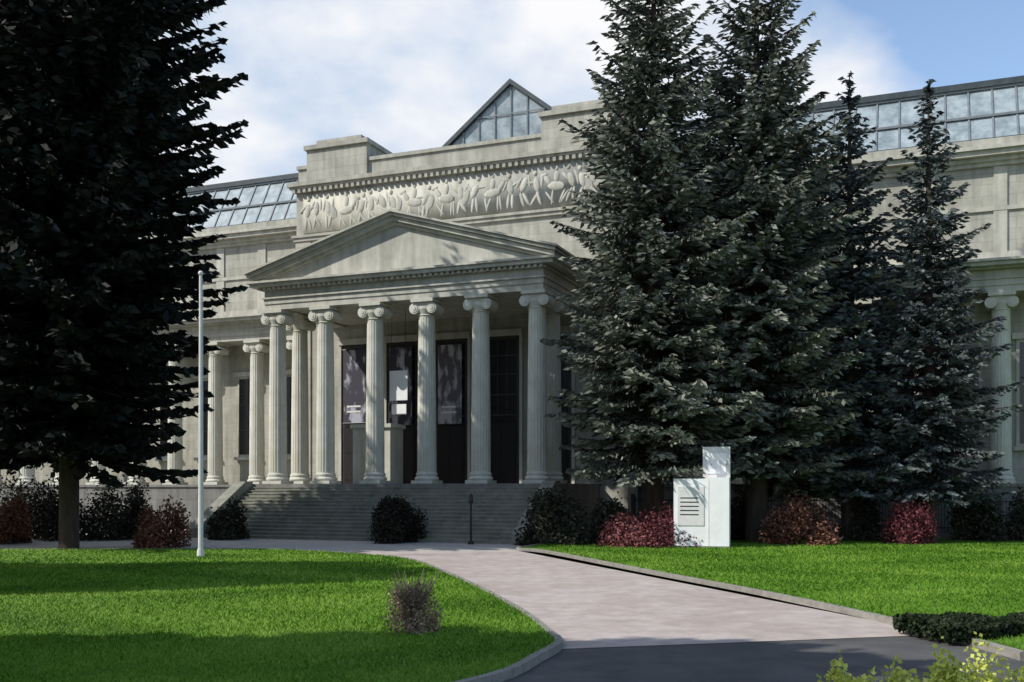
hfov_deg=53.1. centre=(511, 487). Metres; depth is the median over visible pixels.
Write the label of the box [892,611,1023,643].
hedge
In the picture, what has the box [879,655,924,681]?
golden shrub
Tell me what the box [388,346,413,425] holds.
exhibition banner
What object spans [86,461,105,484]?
column
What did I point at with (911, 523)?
barberry shrub
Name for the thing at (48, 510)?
dark shrub
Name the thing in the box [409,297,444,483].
column
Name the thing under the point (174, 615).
lawn
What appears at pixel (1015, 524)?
dark shrub
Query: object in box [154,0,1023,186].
sky
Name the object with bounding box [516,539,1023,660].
lawn
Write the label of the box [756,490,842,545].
russet shrub
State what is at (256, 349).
column
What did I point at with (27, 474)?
column
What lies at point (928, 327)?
blue spruce tree
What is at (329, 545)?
pavement
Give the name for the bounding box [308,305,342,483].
column
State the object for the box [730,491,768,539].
dark shrub
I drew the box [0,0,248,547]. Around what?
dark spruce tree
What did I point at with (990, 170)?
building wall
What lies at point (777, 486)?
spruce tree
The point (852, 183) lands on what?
blue spruce tree
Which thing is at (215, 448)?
column
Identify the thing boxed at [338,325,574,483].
portico doors
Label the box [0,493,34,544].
russet shrub
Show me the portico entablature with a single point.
(396, 260)
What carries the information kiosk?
on the lawn at (879, 581)
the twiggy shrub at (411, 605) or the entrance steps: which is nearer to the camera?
the twiggy shrub at (411, 605)
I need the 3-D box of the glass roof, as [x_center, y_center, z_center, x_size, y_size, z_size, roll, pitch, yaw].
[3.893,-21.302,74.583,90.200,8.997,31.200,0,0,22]
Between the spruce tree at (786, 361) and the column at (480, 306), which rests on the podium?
the column at (480, 306)
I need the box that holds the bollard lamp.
[468,494,473,543]
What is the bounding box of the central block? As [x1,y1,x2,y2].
[286,99,659,519]
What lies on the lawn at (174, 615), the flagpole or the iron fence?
the flagpole
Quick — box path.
[339,551,912,648]
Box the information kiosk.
[672,447,730,547]
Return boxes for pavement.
[0,529,586,550]
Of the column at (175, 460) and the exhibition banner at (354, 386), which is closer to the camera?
the exhibition banner at (354, 386)
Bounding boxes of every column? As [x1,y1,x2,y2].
[15,465,39,484]
[50,472,58,484]
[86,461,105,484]
[123,397,148,484]
[162,345,187,484]
[204,342,228,484]
[243,339,269,483]
[261,309,294,483]
[286,315,315,483]
[286,337,291,349]
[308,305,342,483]
[358,301,392,483]
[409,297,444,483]
[463,293,498,483]
[519,289,554,482]
[546,297,568,483]
[722,439,742,483]
[854,300,871,411]
[914,295,944,474]
[984,291,1018,482]
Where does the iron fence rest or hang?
on the ground at (787, 661)
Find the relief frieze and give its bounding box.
[300,158,615,233]
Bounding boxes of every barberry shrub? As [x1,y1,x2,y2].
[596,501,701,547]
[878,495,939,544]
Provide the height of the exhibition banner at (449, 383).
4.470 m
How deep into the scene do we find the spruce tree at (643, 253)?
41.65 m
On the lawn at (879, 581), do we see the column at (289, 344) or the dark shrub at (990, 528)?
the dark shrub at (990, 528)
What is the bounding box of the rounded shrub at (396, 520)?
[367,494,429,543]
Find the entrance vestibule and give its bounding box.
[350,423,405,483]
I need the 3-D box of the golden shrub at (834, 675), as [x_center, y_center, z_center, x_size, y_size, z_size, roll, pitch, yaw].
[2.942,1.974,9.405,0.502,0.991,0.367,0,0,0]
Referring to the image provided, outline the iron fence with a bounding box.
[631,494,1023,539]
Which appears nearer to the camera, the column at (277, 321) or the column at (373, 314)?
the column at (373, 314)
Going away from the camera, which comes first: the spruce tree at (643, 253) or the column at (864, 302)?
the spruce tree at (643, 253)
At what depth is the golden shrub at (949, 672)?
8.94 m
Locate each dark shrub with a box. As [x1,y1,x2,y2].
[0,471,49,538]
[22,475,85,540]
[79,469,138,540]
[110,477,152,538]
[205,495,250,539]
[514,480,591,545]
[587,491,639,543]
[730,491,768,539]
[838,498,887,540]
[946,487,1009,541]
[1002,484,1023,540]
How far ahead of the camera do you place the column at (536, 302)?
47.92 m
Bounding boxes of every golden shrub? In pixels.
[816,649,851,681]
[849,666,877,681]
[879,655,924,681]
[923,636,977,681]
[959,631,1012,681]
[995,662,1023,681]
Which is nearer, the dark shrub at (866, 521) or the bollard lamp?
the bollard lamp
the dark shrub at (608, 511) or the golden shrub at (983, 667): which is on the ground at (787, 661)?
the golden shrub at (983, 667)
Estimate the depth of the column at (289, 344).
63.04 m
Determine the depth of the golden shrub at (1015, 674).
9.21 m
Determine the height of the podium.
2.600 m
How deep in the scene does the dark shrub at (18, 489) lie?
47.78 m
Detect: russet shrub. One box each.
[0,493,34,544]
[130,494,192,547]
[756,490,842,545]
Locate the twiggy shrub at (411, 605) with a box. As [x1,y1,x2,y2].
[377,568,444,635]
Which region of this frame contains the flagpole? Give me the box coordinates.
[197,271,204,556]
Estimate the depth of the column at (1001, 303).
48.39 m
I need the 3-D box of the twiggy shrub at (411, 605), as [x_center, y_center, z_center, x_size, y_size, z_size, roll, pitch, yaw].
[-1.584,1.826,16.432,1.074,1.031,1.090,0,0,34]
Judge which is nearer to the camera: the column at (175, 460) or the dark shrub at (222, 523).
the dark shrub at (222, 523)
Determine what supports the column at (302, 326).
on the podium
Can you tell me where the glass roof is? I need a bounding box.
[151,75,1023,233]
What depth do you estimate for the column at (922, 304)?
49.64 m
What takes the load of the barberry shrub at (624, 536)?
on the lawn at (879, 581)
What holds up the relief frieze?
attached to the central block
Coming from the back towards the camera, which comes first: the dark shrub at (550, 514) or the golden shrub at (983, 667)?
the dark shrub at (550, 514)
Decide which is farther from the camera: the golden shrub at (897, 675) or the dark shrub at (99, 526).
the dark shrub at (99, 526)
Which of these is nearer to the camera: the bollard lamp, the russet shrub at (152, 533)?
the russet shrub at (152, 533)
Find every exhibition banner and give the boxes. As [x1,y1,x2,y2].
[342,348,366,423]
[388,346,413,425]
[437,343,462,424]
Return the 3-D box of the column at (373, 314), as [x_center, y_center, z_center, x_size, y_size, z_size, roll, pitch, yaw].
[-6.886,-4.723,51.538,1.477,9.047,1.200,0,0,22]
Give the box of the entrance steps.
[186,481,559,544]
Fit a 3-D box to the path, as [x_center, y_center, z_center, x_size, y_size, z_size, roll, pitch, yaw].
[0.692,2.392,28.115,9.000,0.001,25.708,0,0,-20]
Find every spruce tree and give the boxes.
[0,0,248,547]
[540,0,775,535]
[640,0,871,541]
[717,97,868,538]
[767,71,943,540]
[851,79,1023,541]
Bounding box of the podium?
[253,483,601,535]
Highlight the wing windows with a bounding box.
[52,332,1023,461]
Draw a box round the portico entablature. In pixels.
[243,209,596,327]
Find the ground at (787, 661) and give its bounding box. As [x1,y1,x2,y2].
[40,524,1023,681]
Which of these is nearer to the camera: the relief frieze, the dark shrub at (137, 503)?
the dark shrub at (137, 503)
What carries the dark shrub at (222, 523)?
on the pavement
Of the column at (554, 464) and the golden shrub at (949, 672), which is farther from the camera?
the column at (554, 464)
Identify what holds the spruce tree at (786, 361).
on the lawn at (879, 581)
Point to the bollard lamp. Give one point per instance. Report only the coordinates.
(470, 501)
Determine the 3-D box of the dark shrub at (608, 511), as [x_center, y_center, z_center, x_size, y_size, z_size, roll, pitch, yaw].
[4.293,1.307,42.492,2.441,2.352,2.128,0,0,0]
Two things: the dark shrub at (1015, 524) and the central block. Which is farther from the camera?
the central block
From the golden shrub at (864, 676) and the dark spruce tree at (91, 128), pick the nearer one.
the golden shrub at (864, 676)
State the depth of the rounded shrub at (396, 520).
44.05 m
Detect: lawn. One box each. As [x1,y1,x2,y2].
[0,548,562,681]
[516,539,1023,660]
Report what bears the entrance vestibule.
on the podium

